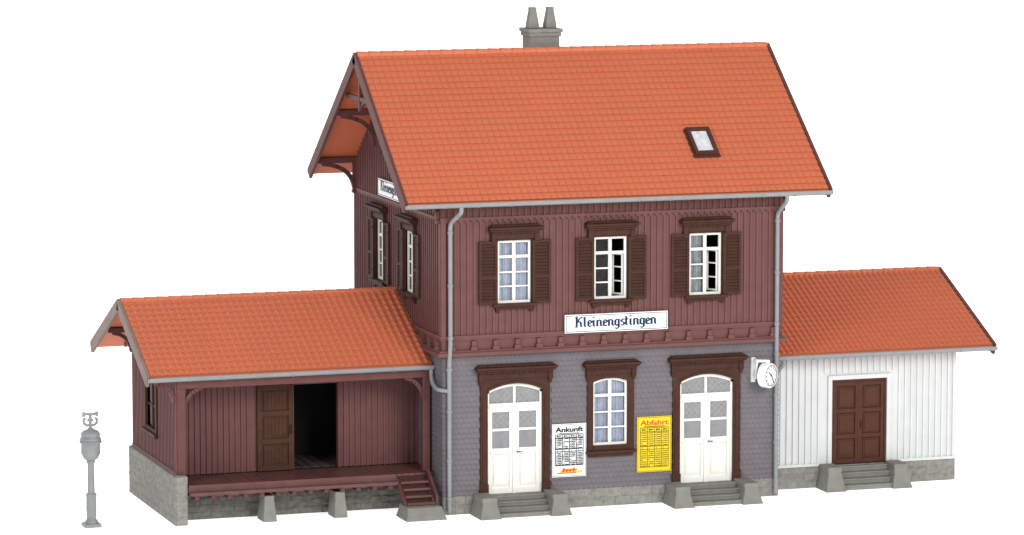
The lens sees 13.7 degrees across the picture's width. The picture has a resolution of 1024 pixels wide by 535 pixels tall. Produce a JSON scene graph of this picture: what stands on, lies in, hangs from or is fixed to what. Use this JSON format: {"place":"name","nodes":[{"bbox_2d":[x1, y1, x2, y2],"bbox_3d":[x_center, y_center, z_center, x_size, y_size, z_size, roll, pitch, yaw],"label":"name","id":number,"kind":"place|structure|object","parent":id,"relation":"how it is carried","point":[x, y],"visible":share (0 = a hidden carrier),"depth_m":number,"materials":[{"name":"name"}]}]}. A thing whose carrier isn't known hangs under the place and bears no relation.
{"place":"outdoors","nodes":[
{"label":"outdoors","id":0,"kind":"place"},
{"bbox_2d":[0,0,1023,534],"bbox_3d":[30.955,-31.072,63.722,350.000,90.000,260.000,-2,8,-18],"label":"ground","id":1,"kind":"structure","parent":0,"point":[150,148],"depth_m":175.83,"materials":[{"name":"white"}]},
{"bbox_2d":[79,411,101,527],"bbox_3d":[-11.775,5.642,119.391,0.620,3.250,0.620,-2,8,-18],"label":"signal post","id":2,"kind":"object","parent":1,"relation":"on","point":[90,441],"visible":1,"depth_m":119.23,"materials":[{"name":"grey metal"}]},
{"bbox_2d":[90,287,447,525],"bbox_3d":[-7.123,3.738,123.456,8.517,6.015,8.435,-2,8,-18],"label":"freight shed","id":3,"kind":"structure","parent":1,"relation":"on","point":[266,406],"depth_m":121.73,"materials":[{"name":"brown wood"}]},
{"bbox_2d":[141,383,157,438],"bbox_3d":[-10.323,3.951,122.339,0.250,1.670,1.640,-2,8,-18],"label":"window","id":4,"kind":"structure","parent":3,"relation":"in","point":[153,403],"depth_m":122.37,"materials":[{"name":"brown wood"}]},
{"bbox_2d":[256,384,292,470],"bbox_3d":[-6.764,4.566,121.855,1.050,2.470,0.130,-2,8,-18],"label":"door","id":5,"kind":"structure","parent":3,"relation":"in","point":[274,403],"depth_m":121.84,"materials":[{"name":"brown wood"}]},
{"bbox_2d":[396,503,446,521],"bbox_3d":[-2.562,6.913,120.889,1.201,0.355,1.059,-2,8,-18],"label":"stone block","id":6,"kind":"structure","parent":1,"relation":"on","point":[429,512],"depth_m":120.54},
{"bbox_2d":[396,468,437,505],"bbox_3d":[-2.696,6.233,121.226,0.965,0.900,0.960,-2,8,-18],"label":"timber stair","id":7,"kind":"object","parent":6,"relation":"on","point":[414,490],"visible":1,"depth_m":121.24,"materials":[{"name":"brown wood"}]},
{"bbox_2d":[470,489,571,520],"bbox_3d":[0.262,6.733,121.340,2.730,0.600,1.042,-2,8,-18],"label":"stone steps","id":8,"kind":"structure","parent":1,"relation":"on","point":[545,502],"depth_m":121.25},
{"bbox_2d":[307,7,833,514],"bbox_3d":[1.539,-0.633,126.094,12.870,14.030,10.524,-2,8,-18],"label":"station building","id":9,"kind":"structure","parent":1,"relation":"on","point":[543,181],"depth_m":122.62,"materials":[{"name":"orange tile"}]},
{"bbox_2d":[364,202,389,286],"bbox_3d":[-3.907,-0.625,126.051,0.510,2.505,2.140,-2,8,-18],"label":"window","id":10,"kind":"structure","parent":9,"relation":"in","point":[378,211],"depth_m":126.32,"materials":[{"name":"beige paint"}]},
{"bbox_2d":[378,178,398,201],"bbox_3d":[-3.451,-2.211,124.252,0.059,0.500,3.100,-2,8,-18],"label":"name board","id":11,"kind":"object","parent":9,"relation":"attached to","point":[386,188],"visible":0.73,"depth_m":124.78,"materials":[{"name":"white ceramic"}]},
{"bbox_2d":[393,213,420,303],"bbox_3d":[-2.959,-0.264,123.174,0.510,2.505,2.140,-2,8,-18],"label":"window","id":12,"kind":"structure","parent":9,"relation":"in","point":[408,223],"depth_m":123.42,"materials":[{"name":"beige paint"}]},
{"bbox_2d":[479,223,550,312],"bbox_3d":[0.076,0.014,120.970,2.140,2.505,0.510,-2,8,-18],"label":"window","id":13,"kind":"structure","parent":9,"relation":"in","point":[504,260],"depth_m":121.07,"materials":[{"name":"beige paint"}]},
{"bbox_2d":[474,362,557,493],"bbox_3d":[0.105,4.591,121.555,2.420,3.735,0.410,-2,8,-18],"label":"door","id":14,"kind":"structure","parent":9,"relation":"in","point":[515,419],"depth_m":121.66,"materials":[{"name":"beige paint"}]},
{"bbox_2d":[552,423,585,477],"bbox_3d":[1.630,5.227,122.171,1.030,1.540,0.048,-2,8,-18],"label":"timetable board","id":15,"kind":"object","parent":9,"relation":"attached to","point":[569,450],"visible":1,"depth_m":122.15,"materials":[{"name":"white paper"}]},
{"bbox_2d":[575,220,646,307],"bbox_3d":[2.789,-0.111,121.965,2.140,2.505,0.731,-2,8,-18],"label":"window","id":16,"kind":"structure","parent":9,"relation":"in","point":[585,248],"depth_m":121.87,"materials":[{"name":"beige paint"}]},
{"bbox_2d":[582,358,641,456],"bbox_3d":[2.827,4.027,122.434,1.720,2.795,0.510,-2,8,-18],"label":"window","id":17,"kind":"structure","parent":9,"relation":"in","point":[610,383],"depth_m":122.52,"materials":[{"name":"beige paint"}]},
{"bbox_2d":[564,310,667,333],"bbox_3d":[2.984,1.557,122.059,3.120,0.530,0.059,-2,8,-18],"label":"name board","id":18,"kind":"object","parent":9,"relation":"attached to","point":[609,322],"visible":1,"depth_m":122.04,"materials":[{"name":"white ceramic"}]},
{"bbox_2d":[637,415,670,472],"bbox_3d":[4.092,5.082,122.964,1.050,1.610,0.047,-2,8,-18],"label":"timetable board","id":19,"kind":"object","parent":9,"relation":"attached to","point":[653,443],"visible":1,"depth_m":122.94,"materials":[{"name":"yellow paper"}]},
{"bbox_2d":[671,216,740,303],"bbox_3d":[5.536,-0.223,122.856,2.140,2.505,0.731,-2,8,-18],"label":"window","id":20,"kind":"structure","parent":9,"relation":"in","point":[686,248],"depth_m":122.82,"materials":[{"name":"beige paint"}]},
{"bbox_2d":[667,353,748,482],"bbox_3d":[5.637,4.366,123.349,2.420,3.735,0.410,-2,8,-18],"label":"door","id":21,"kind":"structure","parent":9,"relation":"in","point":[705,410],"depth_m":123.46,"materials":[{"name":"beige paint"}]},
{"bbox_2d":[750,357,777,387],"bbox_3d":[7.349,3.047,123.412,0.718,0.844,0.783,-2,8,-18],"label":"station clock","id":22,"kind":"object","parent":9,"relation":"attached to","point":[767,375],"visible":1,"depth_m":123.26,"materials":[{"name":"white plastic"}]},
{"bbox_2d":[662,478,762,508],"bbox_3d":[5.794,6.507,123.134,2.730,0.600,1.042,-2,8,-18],"label":"stone steps","id":23,"kind":"structure","parent":1,"relation":"on","point":[742,491],"depth_m":123.04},
{"bbox_2d":[816,460,912,492],"bbox_3d":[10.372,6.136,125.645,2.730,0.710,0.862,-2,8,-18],"label":"stone steps","id":24,"kind":"structure","parent":1,"relation":"on","point":[892,474],"depth_m":125.60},
{"bbox_2d":[778,266,997,489],"bbox_3d":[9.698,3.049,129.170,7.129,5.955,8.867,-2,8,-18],"label":"annex building","id":25,"kind":"structure","parent":1,"relation":"on","point":[867,367],"depth_m":126.24,"materials":[{"name":"white wood"}]},
{"bbox_2d":[832,378,886,463],"bbox_3d":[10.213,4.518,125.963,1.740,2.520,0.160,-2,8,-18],"label":"door","id":26,"kind":"structure","parent":25,"relation":"in","point":[858,405],"depth_m":125.95,"materials":[{"name":"brown wood"}]}
]}

